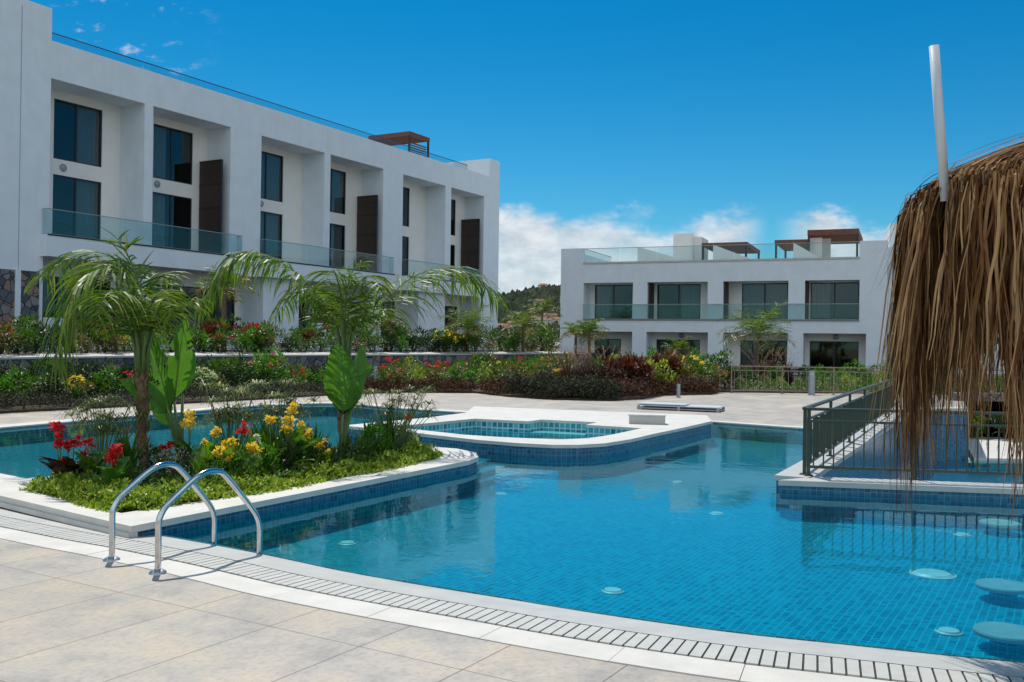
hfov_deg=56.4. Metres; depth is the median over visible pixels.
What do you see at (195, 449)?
shrub
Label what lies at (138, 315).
palm tree
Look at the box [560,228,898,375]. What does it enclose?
apartment building
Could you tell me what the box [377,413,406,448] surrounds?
leafy clump
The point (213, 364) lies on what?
shrub
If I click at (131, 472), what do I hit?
shrub
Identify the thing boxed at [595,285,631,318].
window
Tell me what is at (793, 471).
side wall
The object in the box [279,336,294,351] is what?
shrub
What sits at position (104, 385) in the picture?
shrub
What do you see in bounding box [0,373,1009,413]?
garden soil
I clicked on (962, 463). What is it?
pool water
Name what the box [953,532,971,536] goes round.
pool light
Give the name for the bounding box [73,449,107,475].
shrub
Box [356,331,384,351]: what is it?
shrub
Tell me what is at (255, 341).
shrub
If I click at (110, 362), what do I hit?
shrub
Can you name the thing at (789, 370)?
fountain grass
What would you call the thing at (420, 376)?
shrub
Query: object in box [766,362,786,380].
shrub
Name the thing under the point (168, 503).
grab rail
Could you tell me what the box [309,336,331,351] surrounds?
shrub
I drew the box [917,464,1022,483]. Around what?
pool floor
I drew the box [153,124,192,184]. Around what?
window
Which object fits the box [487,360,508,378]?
flowering shrub
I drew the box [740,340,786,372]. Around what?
window
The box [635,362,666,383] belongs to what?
shrub
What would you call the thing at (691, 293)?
window
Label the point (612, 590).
pool light
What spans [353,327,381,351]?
shrub
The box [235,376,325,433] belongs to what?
papyrus plant
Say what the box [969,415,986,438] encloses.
shrub
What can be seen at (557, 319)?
house
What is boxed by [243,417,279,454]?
leafy clump
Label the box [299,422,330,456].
leafy clump
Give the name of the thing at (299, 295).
window
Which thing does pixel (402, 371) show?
flowering shrub
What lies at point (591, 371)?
fountain grass
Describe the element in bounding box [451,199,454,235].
window
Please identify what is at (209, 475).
shrub
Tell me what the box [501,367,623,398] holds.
ground cover
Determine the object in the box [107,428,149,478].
leafy clump
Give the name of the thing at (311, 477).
ground cover
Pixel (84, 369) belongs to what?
shrub
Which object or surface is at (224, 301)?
palm tree
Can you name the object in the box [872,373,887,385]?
shrub
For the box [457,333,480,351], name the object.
flowering shrub
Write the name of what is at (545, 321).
house
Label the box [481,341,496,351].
flowering shrub
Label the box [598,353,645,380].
shrub
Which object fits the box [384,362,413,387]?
flowering shrub
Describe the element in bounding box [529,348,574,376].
flowering shrub
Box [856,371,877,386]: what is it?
shrub
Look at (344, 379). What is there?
banana plant
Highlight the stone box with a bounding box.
[628,413,665,424]
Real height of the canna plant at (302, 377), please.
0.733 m
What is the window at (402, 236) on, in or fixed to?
in the apartment building at (183, 176)
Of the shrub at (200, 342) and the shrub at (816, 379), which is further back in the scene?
the shrub at (816, 379)
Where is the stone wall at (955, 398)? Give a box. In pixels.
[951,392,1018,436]
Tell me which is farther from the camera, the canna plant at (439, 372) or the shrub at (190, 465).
the canna plant at (439, 372)
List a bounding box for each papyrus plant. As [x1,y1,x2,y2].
[55,392,160,469]
[189,379,288,450]
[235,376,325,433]
[353,384,440,449]
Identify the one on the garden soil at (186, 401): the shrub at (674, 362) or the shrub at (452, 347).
the shrub at (674, 362)
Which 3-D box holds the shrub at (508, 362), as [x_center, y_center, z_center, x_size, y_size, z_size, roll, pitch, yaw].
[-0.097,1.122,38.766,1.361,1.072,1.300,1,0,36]
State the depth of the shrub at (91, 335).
27.12 m
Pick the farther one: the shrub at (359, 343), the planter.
the shrub at (359, 343)
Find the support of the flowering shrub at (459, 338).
on the terrace
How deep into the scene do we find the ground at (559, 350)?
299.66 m
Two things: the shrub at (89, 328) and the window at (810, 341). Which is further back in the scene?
the window at (810, 341)
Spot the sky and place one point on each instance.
(612, 125)
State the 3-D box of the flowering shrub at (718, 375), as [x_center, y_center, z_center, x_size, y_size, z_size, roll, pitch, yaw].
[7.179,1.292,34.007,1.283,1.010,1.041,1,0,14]
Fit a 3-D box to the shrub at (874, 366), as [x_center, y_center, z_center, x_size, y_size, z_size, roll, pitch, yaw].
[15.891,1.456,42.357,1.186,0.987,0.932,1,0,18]
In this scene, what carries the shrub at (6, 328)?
on the terrace
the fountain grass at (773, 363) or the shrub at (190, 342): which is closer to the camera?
the shrub at (190, 342)
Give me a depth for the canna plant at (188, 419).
10.54 m
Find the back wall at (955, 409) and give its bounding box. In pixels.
[887,407,966,413]
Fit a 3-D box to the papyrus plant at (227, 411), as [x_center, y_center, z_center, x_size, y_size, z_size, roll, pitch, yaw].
[-3.113,0.981,10.914,1.122,1.093,0.848,1,0,0]
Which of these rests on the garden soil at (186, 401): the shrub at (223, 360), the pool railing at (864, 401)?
the shrub at (223, 360)
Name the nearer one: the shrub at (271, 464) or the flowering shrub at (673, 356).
the shrub at (271, 464)
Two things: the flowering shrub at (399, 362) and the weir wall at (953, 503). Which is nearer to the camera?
the weir wall at (953, 503)
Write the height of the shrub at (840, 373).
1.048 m
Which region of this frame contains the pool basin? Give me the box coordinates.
[0,404,1023,678]
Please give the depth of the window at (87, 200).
41.74 m
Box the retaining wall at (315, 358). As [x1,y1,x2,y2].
[0,351,567,399]
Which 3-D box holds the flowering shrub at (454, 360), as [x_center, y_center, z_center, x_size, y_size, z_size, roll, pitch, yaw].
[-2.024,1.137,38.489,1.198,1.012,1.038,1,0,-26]
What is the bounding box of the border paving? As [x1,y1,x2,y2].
[0,527,893,681]
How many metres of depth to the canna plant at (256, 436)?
10.40 m
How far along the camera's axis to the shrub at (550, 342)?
49.50 m
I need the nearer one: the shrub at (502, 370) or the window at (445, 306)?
the shrub at (502, 370)
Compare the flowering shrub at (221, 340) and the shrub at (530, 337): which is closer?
the flowering shrub at (221, 340)
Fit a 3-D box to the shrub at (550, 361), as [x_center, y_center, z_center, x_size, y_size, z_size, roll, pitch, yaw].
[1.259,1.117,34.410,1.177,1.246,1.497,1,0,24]
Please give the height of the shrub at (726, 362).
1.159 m
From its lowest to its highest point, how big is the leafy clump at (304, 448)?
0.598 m
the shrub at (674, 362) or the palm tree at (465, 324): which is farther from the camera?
the palm tree at (465, 324)
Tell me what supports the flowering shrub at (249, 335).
on the terrace
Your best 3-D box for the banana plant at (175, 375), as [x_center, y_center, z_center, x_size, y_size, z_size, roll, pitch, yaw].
[-4.143,0.620,11.213,0.861,1.802,0.573,1,0,-23]
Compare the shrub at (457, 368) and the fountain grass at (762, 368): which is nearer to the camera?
the shrub at (457, 368)
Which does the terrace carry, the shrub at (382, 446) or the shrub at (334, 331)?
the shrub at (334, 331)
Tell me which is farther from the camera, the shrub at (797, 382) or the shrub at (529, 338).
the shrub at (529, 338)
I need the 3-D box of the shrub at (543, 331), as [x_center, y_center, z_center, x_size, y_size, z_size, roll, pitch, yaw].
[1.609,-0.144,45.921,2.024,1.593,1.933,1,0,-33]
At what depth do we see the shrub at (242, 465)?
9.79 m
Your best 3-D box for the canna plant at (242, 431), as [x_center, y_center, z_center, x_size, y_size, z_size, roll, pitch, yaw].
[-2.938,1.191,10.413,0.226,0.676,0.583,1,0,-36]
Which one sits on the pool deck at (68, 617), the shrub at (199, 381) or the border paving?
the border paving
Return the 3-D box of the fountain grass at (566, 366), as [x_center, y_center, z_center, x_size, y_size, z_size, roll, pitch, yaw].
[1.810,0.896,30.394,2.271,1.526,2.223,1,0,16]
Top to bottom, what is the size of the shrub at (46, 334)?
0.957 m
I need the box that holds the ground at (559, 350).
[497,345,1004,375]
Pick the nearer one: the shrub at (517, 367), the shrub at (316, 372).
the shrub at (517, 367)
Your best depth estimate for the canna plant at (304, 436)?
10.96 m
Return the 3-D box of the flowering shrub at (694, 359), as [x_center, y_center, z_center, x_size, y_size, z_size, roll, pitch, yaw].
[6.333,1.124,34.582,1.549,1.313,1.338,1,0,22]
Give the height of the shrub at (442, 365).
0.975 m
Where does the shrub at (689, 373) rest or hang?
on the garden soil at (186, 401)
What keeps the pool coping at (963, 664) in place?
on the pool basin
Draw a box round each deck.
[0,393,967,681]
[969,437,1022,460]
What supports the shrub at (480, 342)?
on the terrace
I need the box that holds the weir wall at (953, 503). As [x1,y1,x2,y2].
[778,477,1023,527]
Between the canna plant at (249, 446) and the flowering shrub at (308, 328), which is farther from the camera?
the flowering shrub at (308, 328)
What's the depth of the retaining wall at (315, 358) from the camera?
32.66 m
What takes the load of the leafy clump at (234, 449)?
on the planter soil at (183, 501)
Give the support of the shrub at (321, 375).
on the garden soil at (186, 401)
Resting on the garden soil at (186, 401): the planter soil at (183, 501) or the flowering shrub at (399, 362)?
the flowering shrub at (399, 362)
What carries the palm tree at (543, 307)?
on the terrace
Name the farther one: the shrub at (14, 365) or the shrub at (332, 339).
the shrub at (332, 339)
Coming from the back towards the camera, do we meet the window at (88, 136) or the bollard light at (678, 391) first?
the window at (88, 136)
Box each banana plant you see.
[120,318,195,460]
[322,344,367,454]
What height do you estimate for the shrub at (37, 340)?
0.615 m
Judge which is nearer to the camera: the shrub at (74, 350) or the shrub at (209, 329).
the shrub at (74, 350)
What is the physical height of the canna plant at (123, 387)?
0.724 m
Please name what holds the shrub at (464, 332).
on the terrace
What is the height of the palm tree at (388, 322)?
2.011 m
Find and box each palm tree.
[23,226,212,470]
[189,259,261,352]
[193,249,512,449]
[368,306,413,351]
[436,303,499,351]
[499,305,549,351]
[522,296,562,348]
[556,319,592,362]
[568,318,608,365]
[662,336,694,375]
[716,301,795,376]
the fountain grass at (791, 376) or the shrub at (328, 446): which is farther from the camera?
the fountain grass at (791, 376)
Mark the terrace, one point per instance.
(593, 355)
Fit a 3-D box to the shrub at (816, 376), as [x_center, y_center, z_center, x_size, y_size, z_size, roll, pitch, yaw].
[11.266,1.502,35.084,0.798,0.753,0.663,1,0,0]
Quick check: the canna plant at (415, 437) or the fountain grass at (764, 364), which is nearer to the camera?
the canna plant at (415, 437)
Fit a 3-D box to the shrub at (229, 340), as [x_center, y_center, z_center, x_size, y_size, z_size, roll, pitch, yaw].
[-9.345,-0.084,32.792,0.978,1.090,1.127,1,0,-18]
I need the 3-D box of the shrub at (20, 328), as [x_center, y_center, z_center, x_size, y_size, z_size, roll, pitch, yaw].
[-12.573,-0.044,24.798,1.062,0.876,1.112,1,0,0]
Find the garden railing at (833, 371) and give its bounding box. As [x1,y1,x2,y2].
[731,366,1004,396]
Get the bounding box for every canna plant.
[39,421,80,475]
[49,434,86,474]
[74,436,107,476]
[91,443,129,485]
[120,371,133,392]
[149,441,174,475]
[166,409,209,468]
[195,426,225,456]
[200,438,221,475]
[209,436,244,487]
[235,420,251,448]
[239,415,286,463]
[242,441,263,474]
[253,434,285,468]
[272,401,328,470]
[296,367,307,387]
[296,420,320,465]
[310,438,335,461]
[380,357,393,378]
[404,415,418,441]
[417,362,431,376]
[430,360,446,383]
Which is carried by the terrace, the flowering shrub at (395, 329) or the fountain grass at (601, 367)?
the flowering shrub at (395, 329)
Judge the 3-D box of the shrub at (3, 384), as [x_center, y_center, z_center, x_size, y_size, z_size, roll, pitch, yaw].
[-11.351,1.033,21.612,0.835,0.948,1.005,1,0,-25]
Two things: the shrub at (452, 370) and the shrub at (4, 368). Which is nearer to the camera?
the shrub at (4, 368)
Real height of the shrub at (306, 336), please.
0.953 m
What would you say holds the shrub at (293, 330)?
on the terrace
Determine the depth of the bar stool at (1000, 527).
9.95 m
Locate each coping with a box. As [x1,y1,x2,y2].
[0,402,466,429]
[0,507,1023,677]
[711,420,851,432]
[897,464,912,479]
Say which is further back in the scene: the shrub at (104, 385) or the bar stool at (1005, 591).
the shrub at (104, 385)
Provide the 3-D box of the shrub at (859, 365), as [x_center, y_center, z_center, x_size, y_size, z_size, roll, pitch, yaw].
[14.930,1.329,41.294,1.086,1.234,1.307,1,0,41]
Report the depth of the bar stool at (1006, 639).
6.08 m
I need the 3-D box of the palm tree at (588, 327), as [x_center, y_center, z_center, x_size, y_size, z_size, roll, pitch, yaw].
[3.034,0.370,37.979,1.794,2.653,1.794,1,0,25]
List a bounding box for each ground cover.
[0,380,326,409]
[19,469,166,511]
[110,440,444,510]
[364,375,520,393]
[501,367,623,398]
[581,371,720,397]
[735,376,1000,392]
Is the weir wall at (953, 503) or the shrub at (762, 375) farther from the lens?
the shrub at (762, 375)
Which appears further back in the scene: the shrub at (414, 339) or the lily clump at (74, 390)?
the shrub at (414, 339)
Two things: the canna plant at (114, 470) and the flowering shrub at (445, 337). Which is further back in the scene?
the flowering shrub at (445, 337)
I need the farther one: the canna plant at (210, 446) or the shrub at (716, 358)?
the shrub at (716, 358)
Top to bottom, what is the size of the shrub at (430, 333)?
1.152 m
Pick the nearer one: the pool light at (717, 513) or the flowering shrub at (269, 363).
the pool light at (717, 513)
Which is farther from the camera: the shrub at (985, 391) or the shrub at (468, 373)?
the shrub at (468, 373)
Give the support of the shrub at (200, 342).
on the terrace
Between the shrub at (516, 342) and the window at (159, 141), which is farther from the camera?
the window at (159, 141)
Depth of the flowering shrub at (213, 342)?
30.57 m
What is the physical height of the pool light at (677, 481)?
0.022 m
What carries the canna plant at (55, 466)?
on the planter soil at (183, 501)
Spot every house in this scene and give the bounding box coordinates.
[531,317,547,325]
[543,313,557,317]
[549,317,559,324]
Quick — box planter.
[0,447,477,548]
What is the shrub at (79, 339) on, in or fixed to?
on the terrace
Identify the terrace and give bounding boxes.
[3,350,609,367]
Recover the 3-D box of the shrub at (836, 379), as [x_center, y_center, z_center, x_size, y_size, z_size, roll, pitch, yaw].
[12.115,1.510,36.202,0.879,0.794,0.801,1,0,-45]
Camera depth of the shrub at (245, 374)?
29.94 m
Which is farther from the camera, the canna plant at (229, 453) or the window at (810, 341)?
the window at (810, 341)
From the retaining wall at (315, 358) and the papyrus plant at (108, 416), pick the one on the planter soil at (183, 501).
the papyrus plant at (108, 416)
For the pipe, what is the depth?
4.91 m
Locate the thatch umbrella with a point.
(957, 269)
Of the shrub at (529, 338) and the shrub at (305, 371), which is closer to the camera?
the shrub at (305, 371)
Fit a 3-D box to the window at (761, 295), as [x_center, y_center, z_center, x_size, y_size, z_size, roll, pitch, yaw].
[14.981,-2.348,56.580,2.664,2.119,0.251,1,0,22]
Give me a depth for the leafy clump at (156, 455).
10.31 m
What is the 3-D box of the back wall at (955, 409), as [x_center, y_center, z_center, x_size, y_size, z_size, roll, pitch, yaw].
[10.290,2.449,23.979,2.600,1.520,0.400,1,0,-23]
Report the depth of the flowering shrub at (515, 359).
33.79 m
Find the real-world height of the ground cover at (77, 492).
0.241 m
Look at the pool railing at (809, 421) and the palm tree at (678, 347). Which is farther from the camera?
the palm tree at (678, 347)
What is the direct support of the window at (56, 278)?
in the apartment building at (183, 176)
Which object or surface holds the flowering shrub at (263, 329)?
on the terrace
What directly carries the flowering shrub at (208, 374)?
on the garden soil at (186, 401)
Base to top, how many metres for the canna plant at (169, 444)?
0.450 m
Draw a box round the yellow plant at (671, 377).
[661,370,678,391]
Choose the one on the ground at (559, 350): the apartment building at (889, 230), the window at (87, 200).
the apartment building at (889, 230)
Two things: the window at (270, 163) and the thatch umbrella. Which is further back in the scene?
the window at (270, 163)
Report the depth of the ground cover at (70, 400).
22.33 m
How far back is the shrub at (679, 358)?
33.45 m
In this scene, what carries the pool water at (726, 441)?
in the pool basin
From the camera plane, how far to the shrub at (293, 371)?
31.67 m
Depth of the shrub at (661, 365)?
31.85 m
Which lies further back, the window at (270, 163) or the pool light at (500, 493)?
the window at (270, 163)
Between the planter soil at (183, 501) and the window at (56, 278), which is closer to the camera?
the planter soil at (183, 501)
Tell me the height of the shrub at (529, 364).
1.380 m
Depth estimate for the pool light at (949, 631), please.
6.44 m
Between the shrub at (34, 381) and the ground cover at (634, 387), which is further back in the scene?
the ground cover at (634, 387)
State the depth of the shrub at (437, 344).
39.39 m
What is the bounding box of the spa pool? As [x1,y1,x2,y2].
[348,406,711,476]
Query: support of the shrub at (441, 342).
on the terrace
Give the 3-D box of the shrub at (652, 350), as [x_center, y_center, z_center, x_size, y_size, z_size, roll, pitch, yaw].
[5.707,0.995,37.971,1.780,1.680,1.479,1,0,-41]
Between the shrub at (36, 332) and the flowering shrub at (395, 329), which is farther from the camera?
the flowering shrub at (395, 329)
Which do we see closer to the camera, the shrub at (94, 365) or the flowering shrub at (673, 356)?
the shrub at (94, 365)
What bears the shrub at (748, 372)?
on the garden soil at (186, 401)
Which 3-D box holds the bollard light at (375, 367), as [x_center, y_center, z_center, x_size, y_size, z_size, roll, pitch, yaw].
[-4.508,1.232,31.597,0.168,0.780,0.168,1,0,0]
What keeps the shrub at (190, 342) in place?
on the terrace
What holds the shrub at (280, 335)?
on the terrace
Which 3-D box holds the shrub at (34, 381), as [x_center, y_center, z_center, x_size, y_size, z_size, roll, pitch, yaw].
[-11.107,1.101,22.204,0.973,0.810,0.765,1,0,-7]
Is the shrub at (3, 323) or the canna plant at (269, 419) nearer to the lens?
the canna plant at (269, 419)
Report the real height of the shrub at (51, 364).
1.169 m
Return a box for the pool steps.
[430,458,526,488]
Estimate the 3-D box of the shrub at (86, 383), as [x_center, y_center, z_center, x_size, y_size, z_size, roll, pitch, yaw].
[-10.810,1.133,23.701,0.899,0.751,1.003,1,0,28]
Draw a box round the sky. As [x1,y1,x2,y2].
[29,0,1023,344]
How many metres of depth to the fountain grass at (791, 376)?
39.26 m
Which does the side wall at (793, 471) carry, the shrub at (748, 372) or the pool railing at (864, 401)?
the pool railing at (864, 401)
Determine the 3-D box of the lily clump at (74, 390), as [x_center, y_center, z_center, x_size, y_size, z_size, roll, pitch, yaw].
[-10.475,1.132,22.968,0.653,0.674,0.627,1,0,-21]
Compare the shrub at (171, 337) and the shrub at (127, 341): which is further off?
the shrub at (171, 337)
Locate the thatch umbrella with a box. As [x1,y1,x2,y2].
[864,133,1023,552]
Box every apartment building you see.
[0,0,499,349]
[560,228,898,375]
[881,223,1004,373]
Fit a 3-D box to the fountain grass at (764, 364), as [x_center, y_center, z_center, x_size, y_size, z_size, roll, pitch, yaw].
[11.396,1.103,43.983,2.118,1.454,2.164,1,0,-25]
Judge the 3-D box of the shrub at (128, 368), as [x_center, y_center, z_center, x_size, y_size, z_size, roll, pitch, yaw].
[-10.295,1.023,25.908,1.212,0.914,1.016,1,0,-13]
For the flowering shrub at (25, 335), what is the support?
on the terrace
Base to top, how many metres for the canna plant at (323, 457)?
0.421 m
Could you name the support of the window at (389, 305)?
in the apartment building at (183, 176)
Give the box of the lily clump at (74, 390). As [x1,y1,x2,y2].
[65,374,88,399]
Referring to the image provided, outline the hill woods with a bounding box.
[498,284,560,337]
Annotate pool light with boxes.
[338,540,356,545]
[494,492,507,495]
[601,587,623,594]
[671,480,683,483]
[709,511,724,515]
[909,568,956,579]
[935,627,962,636]
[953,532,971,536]
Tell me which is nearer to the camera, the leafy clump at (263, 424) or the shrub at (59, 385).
the leafy clump at (263, 424)
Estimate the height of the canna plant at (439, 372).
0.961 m
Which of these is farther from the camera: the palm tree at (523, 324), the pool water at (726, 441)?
the palm tree at (523, 324)
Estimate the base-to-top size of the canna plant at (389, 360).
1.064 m
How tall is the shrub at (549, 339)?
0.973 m
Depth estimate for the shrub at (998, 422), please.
29.18 m
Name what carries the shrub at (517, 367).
on the garden soil at (186, 401)
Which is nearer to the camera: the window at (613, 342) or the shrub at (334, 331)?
the shrub at (334, 331)
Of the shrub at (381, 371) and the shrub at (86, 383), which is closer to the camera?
the shrub at (86, 383)
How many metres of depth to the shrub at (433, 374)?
32.43 m
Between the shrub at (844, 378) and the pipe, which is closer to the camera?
the pipe
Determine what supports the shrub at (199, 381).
on the garden soil at (186, 401)
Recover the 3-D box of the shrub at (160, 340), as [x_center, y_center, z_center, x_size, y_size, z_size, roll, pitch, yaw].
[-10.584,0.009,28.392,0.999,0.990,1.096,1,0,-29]
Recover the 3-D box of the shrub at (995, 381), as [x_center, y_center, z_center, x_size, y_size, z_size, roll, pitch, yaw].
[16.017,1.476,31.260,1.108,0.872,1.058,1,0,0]
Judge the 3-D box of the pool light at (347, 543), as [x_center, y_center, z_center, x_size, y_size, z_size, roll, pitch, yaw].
[-1.559,1.912,9.047,0.179,0.022,0.179,1,0,0]
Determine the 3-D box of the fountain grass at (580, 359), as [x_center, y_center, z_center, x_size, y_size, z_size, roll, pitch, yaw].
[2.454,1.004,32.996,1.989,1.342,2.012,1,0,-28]
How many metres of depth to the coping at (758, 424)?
19.61 m
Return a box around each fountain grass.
[547,346,600,377]
[558,345,611,378]
[569,351,603,373]
[579,345,636,383]
[742,350,772,372]
[750,359,772,378]
[755,347,792,380]
[774,352,804,379]
[779,367,801,384]
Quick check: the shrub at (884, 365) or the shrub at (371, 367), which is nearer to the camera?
the shrub at (371, 367)
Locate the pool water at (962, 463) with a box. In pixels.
[917,459,1022,480]
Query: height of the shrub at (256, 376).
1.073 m
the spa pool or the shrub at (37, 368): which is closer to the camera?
the spa pool
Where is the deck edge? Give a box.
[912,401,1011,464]
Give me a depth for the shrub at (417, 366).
34.22 m
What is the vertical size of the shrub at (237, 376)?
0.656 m
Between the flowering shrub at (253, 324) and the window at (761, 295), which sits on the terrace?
the flowering shrub at (253, 324)
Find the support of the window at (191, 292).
in the apartment building at (183, 176)
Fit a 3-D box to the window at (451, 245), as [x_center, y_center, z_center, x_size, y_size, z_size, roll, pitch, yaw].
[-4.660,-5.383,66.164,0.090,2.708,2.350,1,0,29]
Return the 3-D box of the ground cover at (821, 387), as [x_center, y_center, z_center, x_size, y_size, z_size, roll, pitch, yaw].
[12.509,1.565,33.660,9.121,0.498,1.404,1,0,5]
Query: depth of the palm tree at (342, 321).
12.50 m
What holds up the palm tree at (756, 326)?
on the garden soil at (186, 401)
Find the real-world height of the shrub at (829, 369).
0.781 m
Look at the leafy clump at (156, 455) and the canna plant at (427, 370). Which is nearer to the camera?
the leafy clump at (156, 455)
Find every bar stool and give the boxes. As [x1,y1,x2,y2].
[972,622,1023,656]
[975,578,1023,604]
[979,519,1021,535]
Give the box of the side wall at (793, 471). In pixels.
[775,413,909,510]
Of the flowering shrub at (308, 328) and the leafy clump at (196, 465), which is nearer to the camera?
the leafy clump at (196, 465)
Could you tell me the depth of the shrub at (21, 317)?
26.24 m
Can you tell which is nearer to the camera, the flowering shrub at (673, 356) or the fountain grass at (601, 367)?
the fountain grass at (601, 367)
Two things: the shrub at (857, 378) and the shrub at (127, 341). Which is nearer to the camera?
the shrub at (127, 341)
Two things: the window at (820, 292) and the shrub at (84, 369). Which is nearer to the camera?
the shrub at (84, 369)
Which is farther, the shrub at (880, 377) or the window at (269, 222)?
the window at (269, 222)
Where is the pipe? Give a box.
[929,44,948,201]
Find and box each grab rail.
[103,461,216,561]
[148,468,262,574]
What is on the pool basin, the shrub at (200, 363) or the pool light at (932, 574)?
the pool light at (932, 574)
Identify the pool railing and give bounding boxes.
[799,378,894,474]
[803,407,1023,483]
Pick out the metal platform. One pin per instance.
(665, 405)
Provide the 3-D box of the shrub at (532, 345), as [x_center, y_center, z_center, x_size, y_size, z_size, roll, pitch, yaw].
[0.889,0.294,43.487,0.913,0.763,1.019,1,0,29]
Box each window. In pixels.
[50,276,109,319]
[52,174,100,238]
[53,98,101,166]
[151,284,234,335]
[152,192,191,249]
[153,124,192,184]
[260,211,281,258]
[261,151,282,201]
[299,295,346,330]
[329,223,344,267]
[330,169,345,213]
[381,301,393,338]
[402,187,408,226]
[402,236,408,274]
[445,306,456,333]
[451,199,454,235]
[451,245,454,268]
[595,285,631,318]
[595,339,620,365]
[656,339,699,370]
[657,284,700,318]
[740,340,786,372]
[742,283,787,318]
[809,341,858,375]
[810,282,858,318]
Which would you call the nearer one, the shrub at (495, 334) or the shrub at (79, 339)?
the shrub at (79, 339)
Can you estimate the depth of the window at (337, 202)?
56.38 m
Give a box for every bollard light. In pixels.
[374,366,377,379]
[676,384,680,397]
[807,371,814,394]
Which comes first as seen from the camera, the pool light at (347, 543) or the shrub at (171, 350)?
the pool light at (347, 543)
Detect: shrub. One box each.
[0,312,44,353]
[0,320,17,351]
[0,322,25,353]
[0,360,28,400]
[0,366,26,405]
[3,329,36,353]
[6,324,42,353]
[10,364,39,398]
[11,323,52,353]
[12,372,57,403]
[21,358,52,397]
[25,334,53,353]
[28,323,72,353]
[29,357,81,399]
[33,323,59,353]
[39,369,75,396]
[49,325,89,352]
[53,362,97,395]
[55,320,90,352]
[59,371,94,398]
[68,360,113,395]
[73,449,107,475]
[74,333,99,352]
[76,316,106,350]
[78,356,126,394]
[84,326,112,352]
[88,364,122,394]
[91,324,128,352]
[91,328,125,353]
[92,324,118,352]
[111,364,154,389]
[115,455,147,480]
[118,328,133,352]
[136,444,182,477]
[145,445,190,478]
[146,333,169,353]
[147,364,158,384]
[156,324,178,352]
[160,328,175,352]
[167,328,199,352]
[172,326,206,352]
[177,436,218,467]
[184,451,205,474]
[186,324,212,352]
[189,368,211,392]
[191,362,223,393]
[193,457,238,485]
[195,358,216,386]
[197,318,219,352]
[197,354,245,387]
[199,313,243,352]
[200,333,222,352]
[206,369,229,391]
[209,352,251,389]
[211,439,268,487]
[213,328,242,353]
[225,371,246,387]
[228,323,247,352]
[232,360,268,386]
[233,326,262,352]
[234,326,262,352]
[235,323,272,351]
[239,318,278,352]
[241,360,274,385]
[243,333,269,352]
[248,345,290,385]
[252,440,282,476]
[257,335,280,351]
[261,433,310,473]
[262,326,285,350]
[267,365,290,388]
[276,326,305,351]
[277,363,301,385]
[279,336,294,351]
[290,334,312,351]
[291,329,319,351]
[291,362,315,385]
[294,431,333,463]
[299,321,336,351]
[307,360,326,383]
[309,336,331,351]
[315,367,324,386]
[318,438,341,459]
[323,332,337,351]
[325,325,358,351]
[342,428,384,461]
[351,336,367,352]
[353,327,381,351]
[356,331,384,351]
[362,332,387,351]
[367,364,373,377]
[371,424,398,450]
[375,368,394,382]
[376,323,412,351]
[378,335,400,351]
[381,416,426,446]
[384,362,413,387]
[389,357,410,380]
[390,335,408,351]
[390,362,410,384]
[397,325,428,351]
[403,335,427,351]
[404,356,426,381]
[408,361,424,380]
[410,368,425,380]
[417,328,439,351]
[422,367,447,380]
[424,334,444,351]
[427,360,446,370]
[428,328,459,351]
[432,361,450,381]
[435,329,454,351]
[445,339,461,351]
[445,359,468,381]
[446,364,466,378]
[447,331,468,351]
[448,357,469,378]
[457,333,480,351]
[462,350,498,379]
[463,324,490,351]
[464,334,486,351]
[464,367,478,385]
[465,360,480,382]
[475,361,496,383]
[481,325,517,351]
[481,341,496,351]
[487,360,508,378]
[488,325,521,351]
[494,356,522,374]
[495,365,509,381]
[496,336,517,351]
[498,329,524,351]
[499,361,534,378]
[505,355,538,376]
[506,337,524,351]
[518,352,549,377]
[519,330,542,350]
[520,335,539,350]
[525,322,557,350]
[525,339,540,351]
[526,327,556,350]
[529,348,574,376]
[536,332,559,350]
[542,335,561,350]
[542,355,557,373]
[560,359,583,372]
[582,356,607,374]
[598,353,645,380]
[615,351,642,378]
[621,355,654,384]
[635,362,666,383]
[636,357,673,383]
[641,346,662,371]
[645,348,682,381]
[661,351,688,376]
[661,353,703,377]
[675,355,706,379]
[677,367,704,380]
[686,346,709,377]
[686,359,720,379]
[700,348,739,387]
[700,364,730,390]
[715,358,742,388]
[733,364,744,380]
[739,367,759,383]
[741,371,759,384]
[753,373,769,384]
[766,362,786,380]
[791,364,813,382]
[793,376,804,388]
[803,375,821,386]
[805,363,826,384]
[815,372,828,388]
[823,372,840,387]
[824,366,837,378]
[836,362,854,382]
[837,371,854,388]
[848,358,868,383]
[851,376,864,386]
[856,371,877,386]
[859,364,881,382]
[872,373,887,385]
[875,360,893,380]
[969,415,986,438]
[975,382,991,392]
[983,409,1018,438]
[987,373,1004,392]
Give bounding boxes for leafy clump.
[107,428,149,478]
[141,442,173,475]
[181,444,216,479]
[196,435,240,451]
[213,428,253,468]
[235,425,266,469]
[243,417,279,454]
[261,424,291,462]
[276,428,316,469]
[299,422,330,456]
[349,418,388,450]
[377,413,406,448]
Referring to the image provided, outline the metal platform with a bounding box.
[637,402,724,412]
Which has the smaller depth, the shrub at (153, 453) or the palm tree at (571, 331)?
the shrub at (153, 453)
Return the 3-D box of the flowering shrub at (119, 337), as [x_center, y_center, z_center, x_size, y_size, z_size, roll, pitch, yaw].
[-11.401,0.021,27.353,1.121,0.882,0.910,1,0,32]
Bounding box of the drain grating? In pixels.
[0,516,1023,681]
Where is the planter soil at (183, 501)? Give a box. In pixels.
[37,456,432,512]

